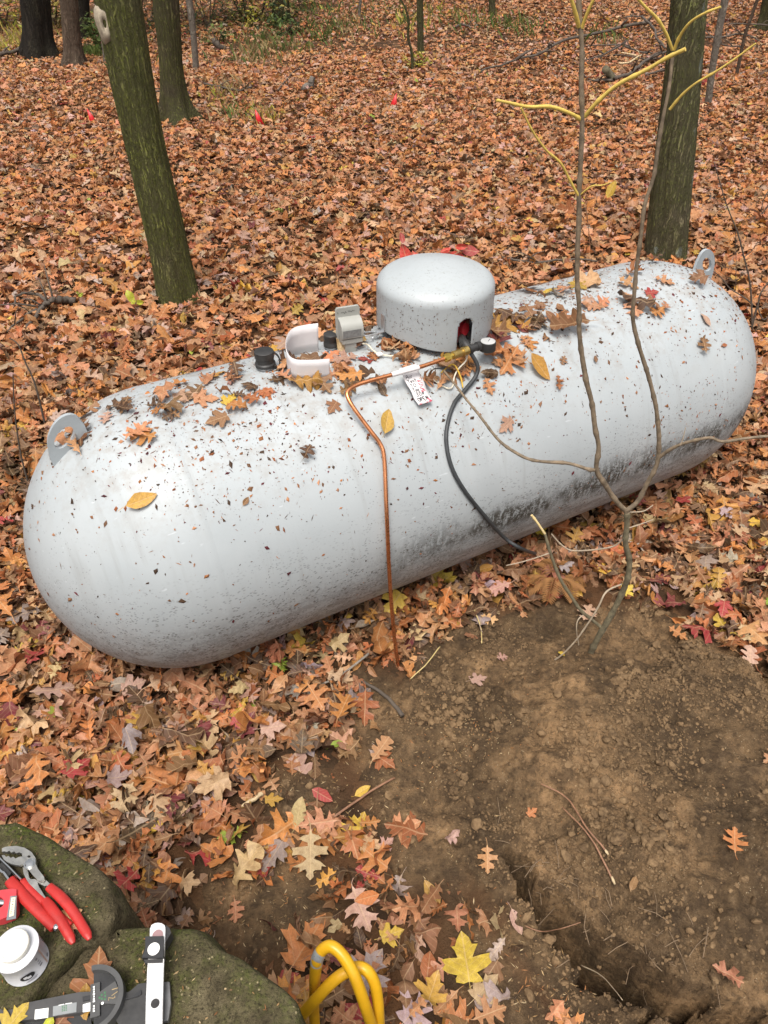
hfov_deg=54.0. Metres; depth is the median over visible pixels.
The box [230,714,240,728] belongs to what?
fallen leaf
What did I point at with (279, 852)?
fallen leaf
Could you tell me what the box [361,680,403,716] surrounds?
stick
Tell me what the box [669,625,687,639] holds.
fallen leaf
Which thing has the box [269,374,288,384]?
fallen leaf
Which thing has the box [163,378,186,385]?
fallen leaf
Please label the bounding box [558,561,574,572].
fallen leaf
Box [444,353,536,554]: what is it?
black cable
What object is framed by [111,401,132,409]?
fallen leaf
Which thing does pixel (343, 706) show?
fallen leaf
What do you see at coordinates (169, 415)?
fallen leaf
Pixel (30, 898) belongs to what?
cutting pliers
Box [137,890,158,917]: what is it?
fallen leaf
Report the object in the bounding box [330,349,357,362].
fallen leaf
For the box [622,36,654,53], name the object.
brush branch
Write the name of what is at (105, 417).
fallen leaf
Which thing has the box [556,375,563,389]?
fallen leaf
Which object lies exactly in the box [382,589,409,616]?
fallen leaf
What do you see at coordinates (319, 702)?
fallen leaf
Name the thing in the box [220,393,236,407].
fallen leaf
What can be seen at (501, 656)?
fallen leaf
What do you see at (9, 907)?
tube cutter
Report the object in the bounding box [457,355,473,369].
fallen leaf
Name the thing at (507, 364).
fallen leaf
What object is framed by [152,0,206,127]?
tree
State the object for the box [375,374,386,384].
fallen leaf
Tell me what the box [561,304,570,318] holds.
fallen leaf
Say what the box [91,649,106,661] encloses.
fallen leaf
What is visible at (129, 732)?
fallen leaf
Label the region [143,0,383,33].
shrub
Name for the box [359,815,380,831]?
fallen leaf
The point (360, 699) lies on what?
fallen leaf
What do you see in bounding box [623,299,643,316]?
fallen leaf
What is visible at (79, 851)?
fallen leaf
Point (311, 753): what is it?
fallen leaf
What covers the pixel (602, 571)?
fallen leaf
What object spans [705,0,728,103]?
tree
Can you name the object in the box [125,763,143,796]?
fallen leaf
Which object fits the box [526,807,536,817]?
fallen leaf
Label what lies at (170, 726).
fallen leaf
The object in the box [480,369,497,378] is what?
fallen leaf
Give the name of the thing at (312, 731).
fallen leaf
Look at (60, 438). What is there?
fallen leaf
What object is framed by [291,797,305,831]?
fallen leaf
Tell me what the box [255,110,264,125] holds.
marker flag
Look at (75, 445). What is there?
fallen leaf
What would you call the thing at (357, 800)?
stick
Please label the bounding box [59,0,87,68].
tree
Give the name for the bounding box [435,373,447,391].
fallen leaf
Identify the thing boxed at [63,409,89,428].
fallen leaf
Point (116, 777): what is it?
fallen leaf
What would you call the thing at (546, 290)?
fallen leaf
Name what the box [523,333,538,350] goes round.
fallen leaf
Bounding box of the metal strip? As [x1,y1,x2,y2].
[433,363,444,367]
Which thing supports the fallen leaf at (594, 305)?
on the propane tank
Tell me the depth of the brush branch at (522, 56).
12.11 m
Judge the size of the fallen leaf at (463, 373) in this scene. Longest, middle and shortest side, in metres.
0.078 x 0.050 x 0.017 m
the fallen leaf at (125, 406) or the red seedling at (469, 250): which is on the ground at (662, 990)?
the red seedling at (469, 250)
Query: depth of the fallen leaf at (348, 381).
2.37 m
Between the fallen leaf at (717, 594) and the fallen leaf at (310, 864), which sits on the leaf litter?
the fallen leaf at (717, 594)
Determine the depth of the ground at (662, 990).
2.25 m
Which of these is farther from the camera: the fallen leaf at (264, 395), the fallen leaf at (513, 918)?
the fallen leaf at (264, 395)
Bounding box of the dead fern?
[525,559,586,604]
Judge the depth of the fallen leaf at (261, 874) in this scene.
2.09 m
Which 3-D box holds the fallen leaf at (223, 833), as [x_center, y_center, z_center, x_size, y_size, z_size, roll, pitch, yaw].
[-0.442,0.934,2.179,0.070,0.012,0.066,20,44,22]
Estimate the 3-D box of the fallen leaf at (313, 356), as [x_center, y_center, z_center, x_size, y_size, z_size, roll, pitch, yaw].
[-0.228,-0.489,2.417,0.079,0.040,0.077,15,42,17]
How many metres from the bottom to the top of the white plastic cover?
0.117 m
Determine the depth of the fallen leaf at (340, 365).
2.39 m
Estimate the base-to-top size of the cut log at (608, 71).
0.238 m
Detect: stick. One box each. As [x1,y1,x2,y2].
[241,792,263,806]
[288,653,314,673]
[292,653,368,687]
[333,777,394,817]
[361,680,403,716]
[541,783,604,849]
[562,807,611,877]
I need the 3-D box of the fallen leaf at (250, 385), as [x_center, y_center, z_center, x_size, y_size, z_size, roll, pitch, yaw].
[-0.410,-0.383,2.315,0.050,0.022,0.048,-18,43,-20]
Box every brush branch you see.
[480,11,657,71]
[584,34,628,46]
[584,74,612,81]
[585,40,628,60]
[597,49,664,59]
[614,38,665,79]
[618,50,641,64]
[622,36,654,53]
[625,13,640,17]
[641,15,667,48]
[645,69,664,75]
[705,21,760,41]
[706,31,740,46]
[730,20,767,25]
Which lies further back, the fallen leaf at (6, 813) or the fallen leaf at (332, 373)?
the fallen leaf at (332, 373)
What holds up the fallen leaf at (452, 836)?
on the ground at (662, 990)
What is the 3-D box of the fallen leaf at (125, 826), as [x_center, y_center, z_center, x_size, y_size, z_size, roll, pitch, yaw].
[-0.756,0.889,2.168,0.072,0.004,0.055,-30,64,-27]
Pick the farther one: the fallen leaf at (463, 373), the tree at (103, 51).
the tree at (103, 51)
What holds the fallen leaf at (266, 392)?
on the propane tank
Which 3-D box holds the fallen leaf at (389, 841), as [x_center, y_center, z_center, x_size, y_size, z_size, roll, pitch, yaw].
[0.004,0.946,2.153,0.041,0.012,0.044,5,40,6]
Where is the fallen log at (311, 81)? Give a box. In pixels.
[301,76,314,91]
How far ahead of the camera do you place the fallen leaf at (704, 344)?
2.83 m
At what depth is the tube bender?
1.17 m
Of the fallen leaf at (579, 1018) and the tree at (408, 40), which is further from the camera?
the tree at (408, 40)
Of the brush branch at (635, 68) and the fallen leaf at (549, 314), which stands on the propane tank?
the fallen leaf at (549, 314)
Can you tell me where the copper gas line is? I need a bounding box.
[345,334,495,666]
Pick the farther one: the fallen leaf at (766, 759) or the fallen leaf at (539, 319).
the fallen leaf at (539, 319)
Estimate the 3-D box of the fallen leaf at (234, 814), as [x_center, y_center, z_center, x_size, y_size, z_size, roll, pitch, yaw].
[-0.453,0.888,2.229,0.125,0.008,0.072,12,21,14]
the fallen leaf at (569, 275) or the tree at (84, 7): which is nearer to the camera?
the fallen leaf at (569, 275)
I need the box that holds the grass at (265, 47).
[0,0,651,125]
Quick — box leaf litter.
[0,0,767,1023]
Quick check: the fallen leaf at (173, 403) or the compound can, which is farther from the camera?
the fallen leaf at (173, 403)
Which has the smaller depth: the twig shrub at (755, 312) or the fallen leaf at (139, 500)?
the fallen leaf at (139, 500)
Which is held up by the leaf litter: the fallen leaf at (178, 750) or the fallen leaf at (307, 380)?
the fallen leaf at (178, 750)
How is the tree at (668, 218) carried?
on the ground at (662, 990)
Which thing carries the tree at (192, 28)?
on the ground at (662, 990)
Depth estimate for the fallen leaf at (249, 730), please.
2.41 m
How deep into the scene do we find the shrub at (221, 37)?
12.74 m
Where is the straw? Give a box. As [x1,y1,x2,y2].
[410,646,439,678]
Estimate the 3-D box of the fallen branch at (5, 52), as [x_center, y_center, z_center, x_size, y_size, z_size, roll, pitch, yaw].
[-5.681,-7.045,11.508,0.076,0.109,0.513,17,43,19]
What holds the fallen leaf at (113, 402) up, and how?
on the propane tank
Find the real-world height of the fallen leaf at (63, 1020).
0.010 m
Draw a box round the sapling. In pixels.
[443,0,767,659]
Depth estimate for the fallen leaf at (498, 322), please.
2.66 m
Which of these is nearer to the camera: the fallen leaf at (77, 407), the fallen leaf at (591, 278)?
the fallen leaf at (77, 407)
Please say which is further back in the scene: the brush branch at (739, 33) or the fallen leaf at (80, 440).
the brush branch at (739, 33)
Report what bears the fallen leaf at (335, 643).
on the leaf litter
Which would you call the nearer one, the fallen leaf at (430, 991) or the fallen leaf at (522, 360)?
the fallen leaf at (430, 991)
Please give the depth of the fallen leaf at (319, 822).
2.20 m
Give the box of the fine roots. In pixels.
[495,797,720,1009]
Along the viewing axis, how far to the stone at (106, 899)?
1.29 m
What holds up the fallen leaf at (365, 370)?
on the propane tank
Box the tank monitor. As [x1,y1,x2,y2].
[335,304,363,352]
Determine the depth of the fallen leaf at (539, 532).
3.13 m
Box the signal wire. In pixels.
[362,343,467,388]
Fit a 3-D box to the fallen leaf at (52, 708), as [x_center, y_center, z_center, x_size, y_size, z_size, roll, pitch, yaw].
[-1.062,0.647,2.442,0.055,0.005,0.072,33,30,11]
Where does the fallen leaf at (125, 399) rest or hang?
on the propane tank
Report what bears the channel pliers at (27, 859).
on the stone at (106, 899)
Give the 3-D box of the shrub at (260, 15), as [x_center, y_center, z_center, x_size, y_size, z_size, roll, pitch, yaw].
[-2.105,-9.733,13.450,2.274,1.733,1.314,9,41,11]
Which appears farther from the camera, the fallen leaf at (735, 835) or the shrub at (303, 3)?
the shrub at (303, 3)
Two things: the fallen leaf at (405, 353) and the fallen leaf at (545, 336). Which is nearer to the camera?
the fallen leaf at (405, 353)
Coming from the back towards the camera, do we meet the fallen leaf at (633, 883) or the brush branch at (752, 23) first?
the brush branch at (752, 23)
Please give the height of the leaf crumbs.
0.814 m
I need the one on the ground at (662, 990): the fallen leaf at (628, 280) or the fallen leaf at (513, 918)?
the fallen leaf at (513, 918)
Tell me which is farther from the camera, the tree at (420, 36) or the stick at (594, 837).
the tree at (420, 36)
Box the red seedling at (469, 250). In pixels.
[399,232,481,257]
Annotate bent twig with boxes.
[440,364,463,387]
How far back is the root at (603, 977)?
1.88 m
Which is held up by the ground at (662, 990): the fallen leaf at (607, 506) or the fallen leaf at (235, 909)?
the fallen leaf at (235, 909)
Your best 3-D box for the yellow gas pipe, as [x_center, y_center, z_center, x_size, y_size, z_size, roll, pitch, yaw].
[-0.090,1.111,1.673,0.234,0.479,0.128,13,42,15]
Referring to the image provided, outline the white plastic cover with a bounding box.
[286,323,329,377]
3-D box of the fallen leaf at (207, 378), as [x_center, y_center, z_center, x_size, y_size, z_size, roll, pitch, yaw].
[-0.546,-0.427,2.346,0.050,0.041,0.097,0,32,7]
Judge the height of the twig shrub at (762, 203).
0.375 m
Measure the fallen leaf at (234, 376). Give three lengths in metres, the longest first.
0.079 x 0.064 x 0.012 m
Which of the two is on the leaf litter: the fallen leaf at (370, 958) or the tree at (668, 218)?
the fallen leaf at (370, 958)
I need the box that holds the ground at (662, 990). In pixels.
[0,0,767,1023]
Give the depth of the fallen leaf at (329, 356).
2.47 m
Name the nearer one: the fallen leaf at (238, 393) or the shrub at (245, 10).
the fallen leaf at (238, 393)
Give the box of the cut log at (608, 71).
[602,65,615,79]
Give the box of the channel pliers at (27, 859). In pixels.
[2,846,91,944]
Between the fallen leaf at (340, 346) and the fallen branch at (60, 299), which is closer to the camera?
the fallen leaf at (340, 346)
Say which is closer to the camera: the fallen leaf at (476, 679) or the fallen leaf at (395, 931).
the fallen leaf at (395, 931)
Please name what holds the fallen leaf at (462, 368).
on the propane tank
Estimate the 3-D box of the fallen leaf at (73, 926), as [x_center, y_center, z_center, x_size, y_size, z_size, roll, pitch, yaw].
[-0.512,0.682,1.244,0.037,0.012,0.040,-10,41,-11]
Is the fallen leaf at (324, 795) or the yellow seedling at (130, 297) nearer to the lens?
the fallen leaf at (324, 795)
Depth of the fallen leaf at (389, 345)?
2.49 m
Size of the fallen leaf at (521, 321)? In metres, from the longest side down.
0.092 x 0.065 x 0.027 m
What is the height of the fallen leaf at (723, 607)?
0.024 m
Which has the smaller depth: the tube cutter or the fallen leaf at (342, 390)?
the tube cutter
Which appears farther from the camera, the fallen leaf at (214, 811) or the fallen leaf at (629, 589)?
the fallen leaf at (629, 589)
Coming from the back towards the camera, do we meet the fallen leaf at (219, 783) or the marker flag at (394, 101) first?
the marker flag at (394, 101)
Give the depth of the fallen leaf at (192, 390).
2.28 m
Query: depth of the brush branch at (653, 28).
12.07 m
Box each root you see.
[525,922,580,931]
[581,965,622,999]
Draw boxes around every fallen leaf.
[0,515,14,523]
[0,804,14,821]
[0,1002,28,1023]
[6,793,30,814]
[29,681,74,698]
[36,616,48,638]
[43,427,72,451]
[43,1017,53,1023]
[47,706,63,717]
[51,823,59,842]
[54,1016,73,1023]
[60,758,89,778]
[61,909,81,918]
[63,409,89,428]
[64,912,84,939]
[65,431,80,454]
[66,420,89,445]
[69,844,96,857]
[69,946,112,992]
[71,401,85,414]
[78,401,99,413]
[80,983,90,1019]
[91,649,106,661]
[98,411,112,423]
[102,397,131,410]
[107,764,132,787]
[109,782,137,812]
[109,813,129,828]
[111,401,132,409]
[113,881,129,901]
[115,396,131,413]
[118,492,156,510]
[119,421,149,439]
[121,674,145,695]
[121,723,141,753]
[125,712,145,729]
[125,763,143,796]
[127,427,155,445]
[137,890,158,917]
[144,395,165,406]
[144,793,171,820]
[150,404,164,413]
[152,379,175,401]
[159,395,183,412]
[160,681,177,689]
[162,411,175,421]
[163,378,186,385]
[163,793,184,819]
[166,389,197,402]
[167,738,203,759]
[168,724,191,745]
[169,409,179,416]
[178,359,201,371]
[182,380,204,399]
[192,709,218,732]
[192,760,214,780]
[193,387,218,406]
[193,771,230,800]
[196,765,221,795]
[199,370,215,383]
[200,799,227,821]
[202,796,214,817]
[205,410,230,426]
[215,385,232,394]
[217,825,247,844]
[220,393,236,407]
[223,355,239,362]
[223,373,242,379]
[224,744,259,764]
[224,806,249,823]
[225,396,246,409]
[227,369,233,381]
[227,899,244,922]
[228,359,243,374]
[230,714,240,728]
[233,390,244,396]
[234,711,256,738]
[234,759,252,772]
[238,735,266,760]
[241,382,257,389]
[243,392,259,403]
[243,497,248,504]
[246,857,269,876]
[256,387,274,396]
[259,387,274,399]
[259,716,286,739]
[259,745,280,757]
[262,833,288,871]
[263,844,292,858]
[265,793,283,806]
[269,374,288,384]
[270,334,286,348]
[274,349,298,370]
[275,366,291,378]
[276,969,298,982]
[277,358,293,368]
[285,370,322,392]
[286,753,314,779]
[288,627,302,634]
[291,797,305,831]
[292,723,323,751]
[292,817,328,879]
[298,352,326,359]
[298,444,314,458]
[298,806,342,834]
[302,680,328,710]
[305,749,314,756]
[312,373,333,392]
[312,787,332,801]
[323,350,339,360]
[326,399,341,413]
[327,740,342,748]
[328,633,349,651]
[328,692,357,727]
[329,368,338,379]
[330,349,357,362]
[330,945,352,964]
[332,330,365,352]
[332,361,348,371]
[332,361,356,372]
[332,1000,361,1023]
[334,368,364,381]
[338,380,355,395]
[340,379,355,386]
[344,879,379,931]
[345,996,372,1023]
[349,696,362,710]
[351,948,390,995]
[352,785,369,796]
[355,364,377,382]
[355,890,385,904]
[357,355,374,362]
[358,839,392,876]
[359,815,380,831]
[360,831,380,851]
[363,325,373,336]
[367,352,378,359]
[369,735,393,767]
[369,869,393,892]
[374,922,403,947]
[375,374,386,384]
[377,383,386,395]
[379,337,402,350]
[379,836,393,850]
[381,337,400,349]
[381,409,393,435]
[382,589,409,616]
[392,352,411,361]
[393,811,420,847]
[396,990,432,1023]
[398,348,411,364]
[400,359,410,366]
[402,341,413,352]
[402,349,419,360]
[407,997,426,1018]
[413,969,447,1006]
[419,369,433,386]
[420,879,443,913]
[420,951,436,985]
[422,369,438,380]
[424,880,440,902]
[433,359,459,369]
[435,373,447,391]
[442,931,490,988]
[445,363,466,383]
[445,829,459,843]
[456,366,469,376]
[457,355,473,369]
[466,366,480,372]
[467,973,497,1005]
[467,994,505,1023]
[469,673,486,685]
[477,839,497,873]
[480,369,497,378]
[480,564,497,571]
[481,614,497,624]
[483,378,496,394]
[484,339,514,355]
[487,327,512,341]
[488,578,516,595]
[489,313,510,335]
[491,355,505,365]
[493,312,517,332]
[494,308,526,322]
[495,343,525,374]
[497,652,507,660]
[499,415,513,432]
[508,903,522,934]
[509,347,531,363]
[511,320,528,332]
[515,315,530,328]
[516,281,545,285]
[519,303,540,317]
[519,335,530,349]
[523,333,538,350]
[526,347,549,379]
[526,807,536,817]
[529,315,547,329]
[531,310,543,328]
[532,528,546,535]
[534,300,546,308]
[540,306,558,319]
[542,333,558,341]
[543,288,556,292]
[550,287,571,295]
[550,307,594,329]
[555,1012,584,1023]
[556,303,566,311]
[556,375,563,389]
[557,285,573,291]
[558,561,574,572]
[559,356,567,364]
[560,272,574,277]
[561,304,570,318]
[568,280,586,288]
[573,267,600,286]
[578,604,596,619]
[581,292,594,304]
[582,301,604,310]
[594,295,609,308]
[597,562,610,576]
[601,501,615,509]
[617,289,664,310]
[619,275,638,288]
[621,584,633,595]
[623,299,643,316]
[626,259,644,273]
[629,876,637,890]
[643,287,658,297]
[644,496,656,502]
[645,294,659,307]
[648,249,664,260]
[649,305,665,317]
[651,274,674,284]
[661,300,670,307]
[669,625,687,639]
[674,496,690,502]
[688,269,709,284]
[697,335,711,351]
[697,482,716,489]
[701,314,712,329]
[708,591,725,601]
[712,960,743,987]
[714,599,732,616]
[719,506,732,518]
[723,827,748,859]
[732,523,750,537]
[741,645,758,663]
[748,517,759,526]
[761,569,767,586]
[763,753,767,762]
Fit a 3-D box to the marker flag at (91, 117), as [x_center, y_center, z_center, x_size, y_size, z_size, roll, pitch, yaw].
[-3.240,-4.368,8.387,0.139,0.237,0.015,2,40,3]
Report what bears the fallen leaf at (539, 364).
on the propane tank
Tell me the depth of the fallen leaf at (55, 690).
2.50 m
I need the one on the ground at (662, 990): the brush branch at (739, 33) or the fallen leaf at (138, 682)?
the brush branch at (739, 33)
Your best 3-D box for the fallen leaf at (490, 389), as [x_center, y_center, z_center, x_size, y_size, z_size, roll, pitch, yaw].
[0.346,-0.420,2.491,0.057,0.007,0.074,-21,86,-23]
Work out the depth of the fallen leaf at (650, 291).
2.87 m
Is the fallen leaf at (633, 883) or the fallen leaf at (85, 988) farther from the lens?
the fallen leaf at (633, 883)
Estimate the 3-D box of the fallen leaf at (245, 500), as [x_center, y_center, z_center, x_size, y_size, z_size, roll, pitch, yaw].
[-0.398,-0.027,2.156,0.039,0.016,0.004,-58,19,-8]
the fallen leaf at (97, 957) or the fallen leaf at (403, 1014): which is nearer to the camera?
the fallen leaf at (97, 957)
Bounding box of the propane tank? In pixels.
[23,249,755,667]
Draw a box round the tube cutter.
[0,889,19,924]
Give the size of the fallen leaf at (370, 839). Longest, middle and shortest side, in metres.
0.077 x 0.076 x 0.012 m
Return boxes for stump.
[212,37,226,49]
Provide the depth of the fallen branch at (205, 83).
9.46 m
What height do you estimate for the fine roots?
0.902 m
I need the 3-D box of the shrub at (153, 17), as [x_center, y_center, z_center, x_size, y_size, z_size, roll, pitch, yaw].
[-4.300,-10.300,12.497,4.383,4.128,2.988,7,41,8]
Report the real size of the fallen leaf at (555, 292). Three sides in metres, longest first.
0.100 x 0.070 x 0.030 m
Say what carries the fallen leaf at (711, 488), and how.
on the leaf litter
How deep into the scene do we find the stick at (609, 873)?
2.05 m
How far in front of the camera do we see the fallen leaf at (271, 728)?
2.40 m
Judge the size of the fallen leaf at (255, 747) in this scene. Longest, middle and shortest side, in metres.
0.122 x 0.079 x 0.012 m
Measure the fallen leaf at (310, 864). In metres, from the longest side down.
0.162 x 0.104 x 0.016 m
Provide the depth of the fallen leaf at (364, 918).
1.99 m
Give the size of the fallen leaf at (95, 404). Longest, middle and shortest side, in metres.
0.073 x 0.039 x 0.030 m
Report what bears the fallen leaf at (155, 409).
on the propane tank
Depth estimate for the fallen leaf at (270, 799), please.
2.26 m
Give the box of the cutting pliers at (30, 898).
[0,857,72,931]
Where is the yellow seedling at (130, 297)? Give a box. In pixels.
[125,290,143,304]
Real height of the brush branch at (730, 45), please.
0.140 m
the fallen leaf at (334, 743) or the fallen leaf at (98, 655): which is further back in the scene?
the fallen leaf at (98, 655)
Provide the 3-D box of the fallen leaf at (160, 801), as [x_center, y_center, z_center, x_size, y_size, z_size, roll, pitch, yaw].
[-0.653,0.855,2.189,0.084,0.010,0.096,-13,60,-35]
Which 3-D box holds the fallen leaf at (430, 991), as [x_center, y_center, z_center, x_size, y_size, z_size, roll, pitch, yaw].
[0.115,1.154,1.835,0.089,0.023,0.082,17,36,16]
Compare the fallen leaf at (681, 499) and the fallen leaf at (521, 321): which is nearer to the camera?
the fallen leaf at (521, 321)
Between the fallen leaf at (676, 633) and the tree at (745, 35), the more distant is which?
the tree at (745, 35)
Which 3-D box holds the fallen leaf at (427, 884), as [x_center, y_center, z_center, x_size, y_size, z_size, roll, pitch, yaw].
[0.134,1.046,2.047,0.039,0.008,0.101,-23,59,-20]
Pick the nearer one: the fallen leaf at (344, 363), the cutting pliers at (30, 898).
the cutting pliers at (30, 898)
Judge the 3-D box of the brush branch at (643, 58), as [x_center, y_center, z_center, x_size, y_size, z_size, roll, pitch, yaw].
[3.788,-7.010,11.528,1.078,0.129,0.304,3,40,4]
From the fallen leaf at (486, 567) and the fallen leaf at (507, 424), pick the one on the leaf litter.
the fallen leaf at (486, 567)
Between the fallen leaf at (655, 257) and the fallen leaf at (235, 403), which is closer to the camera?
the fallen leaf at (235, 403)
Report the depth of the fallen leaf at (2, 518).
3.18 m
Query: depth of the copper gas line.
2.40 m
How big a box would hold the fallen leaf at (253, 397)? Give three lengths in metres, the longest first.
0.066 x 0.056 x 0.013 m
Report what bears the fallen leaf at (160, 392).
on the propane tank
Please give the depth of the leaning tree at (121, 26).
4.28 m
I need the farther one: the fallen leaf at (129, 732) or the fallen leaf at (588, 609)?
the fallen leaf at (588, 609)
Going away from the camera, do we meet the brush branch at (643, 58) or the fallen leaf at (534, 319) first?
the fallen leaf at (534, 319)
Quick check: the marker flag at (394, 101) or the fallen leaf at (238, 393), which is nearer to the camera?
the fallen leaf at (238, 393)
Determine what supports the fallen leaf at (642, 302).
on the propane tank
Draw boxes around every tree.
[16,0,59,60]
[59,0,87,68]
[78,0,91,38]
[94,0,199,307]
[101,39,105,60]
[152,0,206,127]
[185,0,198,69]
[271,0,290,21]
[358,0,361,16]
[400,0,413,68]
[417,0,423,51]
[488,0,495,15]
[644,0,707,264]
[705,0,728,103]
[735,0,758,76]
[755,0,767,32]
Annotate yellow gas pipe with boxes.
[300,939,384,1023]
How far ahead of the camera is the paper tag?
2.39 m
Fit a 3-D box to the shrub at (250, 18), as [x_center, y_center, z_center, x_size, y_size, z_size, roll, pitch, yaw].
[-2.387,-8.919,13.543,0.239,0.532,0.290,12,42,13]
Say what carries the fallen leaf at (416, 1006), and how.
on the fallen leaf at (403, 1014)
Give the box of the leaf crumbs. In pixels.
[24,260,756,649]
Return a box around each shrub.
[0,0,94,27]
[0,0,94,34]
[1,0,266,39]
[79,10,101,50]
[92,0,337,39]
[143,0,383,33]
[197,19,235,44]
[226,0,298,23]
[245,1,257,27]
[255,9,305,38]
[267,0,336,11]
[403,51,432,67]
[713,162,767,329]
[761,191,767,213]
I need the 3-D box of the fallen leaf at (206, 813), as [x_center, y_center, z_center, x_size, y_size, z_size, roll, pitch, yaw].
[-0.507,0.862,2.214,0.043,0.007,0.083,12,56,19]
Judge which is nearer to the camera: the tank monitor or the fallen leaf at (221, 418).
the fallen leaf at (221, 418)
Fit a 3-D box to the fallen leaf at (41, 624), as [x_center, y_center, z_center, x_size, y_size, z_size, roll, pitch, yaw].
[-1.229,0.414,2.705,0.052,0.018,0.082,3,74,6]
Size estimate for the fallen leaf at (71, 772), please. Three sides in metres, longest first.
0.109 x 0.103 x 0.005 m
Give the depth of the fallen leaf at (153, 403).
2.22 m
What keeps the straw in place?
on the ground at (662, 990)
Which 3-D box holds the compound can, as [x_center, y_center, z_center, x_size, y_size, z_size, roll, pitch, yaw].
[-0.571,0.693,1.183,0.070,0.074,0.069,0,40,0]
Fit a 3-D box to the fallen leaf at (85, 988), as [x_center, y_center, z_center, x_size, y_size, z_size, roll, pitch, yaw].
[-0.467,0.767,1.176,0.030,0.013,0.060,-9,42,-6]
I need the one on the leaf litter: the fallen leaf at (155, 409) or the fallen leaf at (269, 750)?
the fallen leaf at (269, 750)
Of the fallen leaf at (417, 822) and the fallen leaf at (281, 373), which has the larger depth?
the fallen leaf at (281, 373)
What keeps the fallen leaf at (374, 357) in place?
on the propane tank
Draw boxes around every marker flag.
[86,107,95,125]
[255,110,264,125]
[391,93,396,106]
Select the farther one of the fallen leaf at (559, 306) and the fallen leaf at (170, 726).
the fallen leaf at (559, 306)
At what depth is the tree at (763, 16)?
13.09 m
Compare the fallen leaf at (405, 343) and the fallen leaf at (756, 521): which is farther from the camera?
the fallen leaf at (756, 521)
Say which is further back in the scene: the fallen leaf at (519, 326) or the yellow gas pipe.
the fallen leaf at (519, 326)
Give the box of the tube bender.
[0,923,172,1023]
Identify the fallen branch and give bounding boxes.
[0,47,18,56]
[0,265,75,339]
[6,305,36,331]
[13,289,55,305]
[203,79,252,91]
[277,67,302,90]
[455,19,474,28]
[502,249,596,263]
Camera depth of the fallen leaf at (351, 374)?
2.38 m
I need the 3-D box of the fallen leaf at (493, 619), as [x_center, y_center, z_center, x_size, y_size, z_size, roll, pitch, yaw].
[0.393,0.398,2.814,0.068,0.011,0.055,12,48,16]
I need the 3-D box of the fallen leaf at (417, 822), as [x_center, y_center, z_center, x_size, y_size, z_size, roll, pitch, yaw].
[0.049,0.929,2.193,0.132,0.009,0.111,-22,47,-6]
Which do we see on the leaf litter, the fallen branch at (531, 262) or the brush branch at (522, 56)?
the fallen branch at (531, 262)
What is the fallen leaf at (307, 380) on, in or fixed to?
on the propane tank
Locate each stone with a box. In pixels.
[0,823,144,1009]
[45,928,305,1023]
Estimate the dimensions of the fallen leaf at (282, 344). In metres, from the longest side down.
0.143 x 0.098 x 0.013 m
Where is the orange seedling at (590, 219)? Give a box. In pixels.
[584,196,599,249]
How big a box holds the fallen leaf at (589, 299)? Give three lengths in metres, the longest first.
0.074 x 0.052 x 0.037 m
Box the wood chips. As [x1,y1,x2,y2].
[0,653,762,1023]
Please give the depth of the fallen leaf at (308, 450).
2.23 m
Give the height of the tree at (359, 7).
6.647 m
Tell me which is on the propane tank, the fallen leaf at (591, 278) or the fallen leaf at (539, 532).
the fallen leaf at (591, 278)
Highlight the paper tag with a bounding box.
[391,364,431,404]
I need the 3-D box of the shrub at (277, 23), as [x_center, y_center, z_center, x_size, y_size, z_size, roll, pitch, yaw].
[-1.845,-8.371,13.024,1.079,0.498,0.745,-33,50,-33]
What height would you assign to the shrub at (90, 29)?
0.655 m
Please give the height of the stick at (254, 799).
0.018 m
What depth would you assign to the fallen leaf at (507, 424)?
2.49 m
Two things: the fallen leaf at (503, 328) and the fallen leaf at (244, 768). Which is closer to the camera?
the fallen leaf at (244, 768)
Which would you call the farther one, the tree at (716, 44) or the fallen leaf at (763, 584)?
the tree at (716, 44)
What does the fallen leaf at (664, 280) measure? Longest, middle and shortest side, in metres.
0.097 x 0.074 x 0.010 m
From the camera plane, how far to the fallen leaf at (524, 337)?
2.61 m
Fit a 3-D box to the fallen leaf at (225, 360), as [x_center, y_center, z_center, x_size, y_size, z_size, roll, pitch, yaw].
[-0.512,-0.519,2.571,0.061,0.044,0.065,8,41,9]
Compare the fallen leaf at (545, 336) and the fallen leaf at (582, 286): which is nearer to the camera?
the fallen leaf at (545, 336)
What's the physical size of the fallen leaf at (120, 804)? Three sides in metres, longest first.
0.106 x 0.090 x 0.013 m
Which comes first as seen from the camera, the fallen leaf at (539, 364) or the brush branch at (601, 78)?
the fallen leaf at (539, 364)
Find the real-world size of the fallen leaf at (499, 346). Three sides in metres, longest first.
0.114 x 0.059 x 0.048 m
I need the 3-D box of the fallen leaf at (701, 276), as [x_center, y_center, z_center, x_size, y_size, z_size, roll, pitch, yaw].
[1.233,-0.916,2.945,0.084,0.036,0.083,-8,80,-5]
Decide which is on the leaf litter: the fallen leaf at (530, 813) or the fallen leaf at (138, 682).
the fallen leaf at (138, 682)
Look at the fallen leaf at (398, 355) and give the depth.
2.45 m
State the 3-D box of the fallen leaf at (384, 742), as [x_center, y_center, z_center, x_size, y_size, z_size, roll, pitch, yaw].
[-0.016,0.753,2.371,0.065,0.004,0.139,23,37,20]
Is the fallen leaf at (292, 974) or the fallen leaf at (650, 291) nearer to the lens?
the fallen leaf at (292, 974)
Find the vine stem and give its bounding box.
[9,337,44,481]
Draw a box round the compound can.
[0,925,48,986]

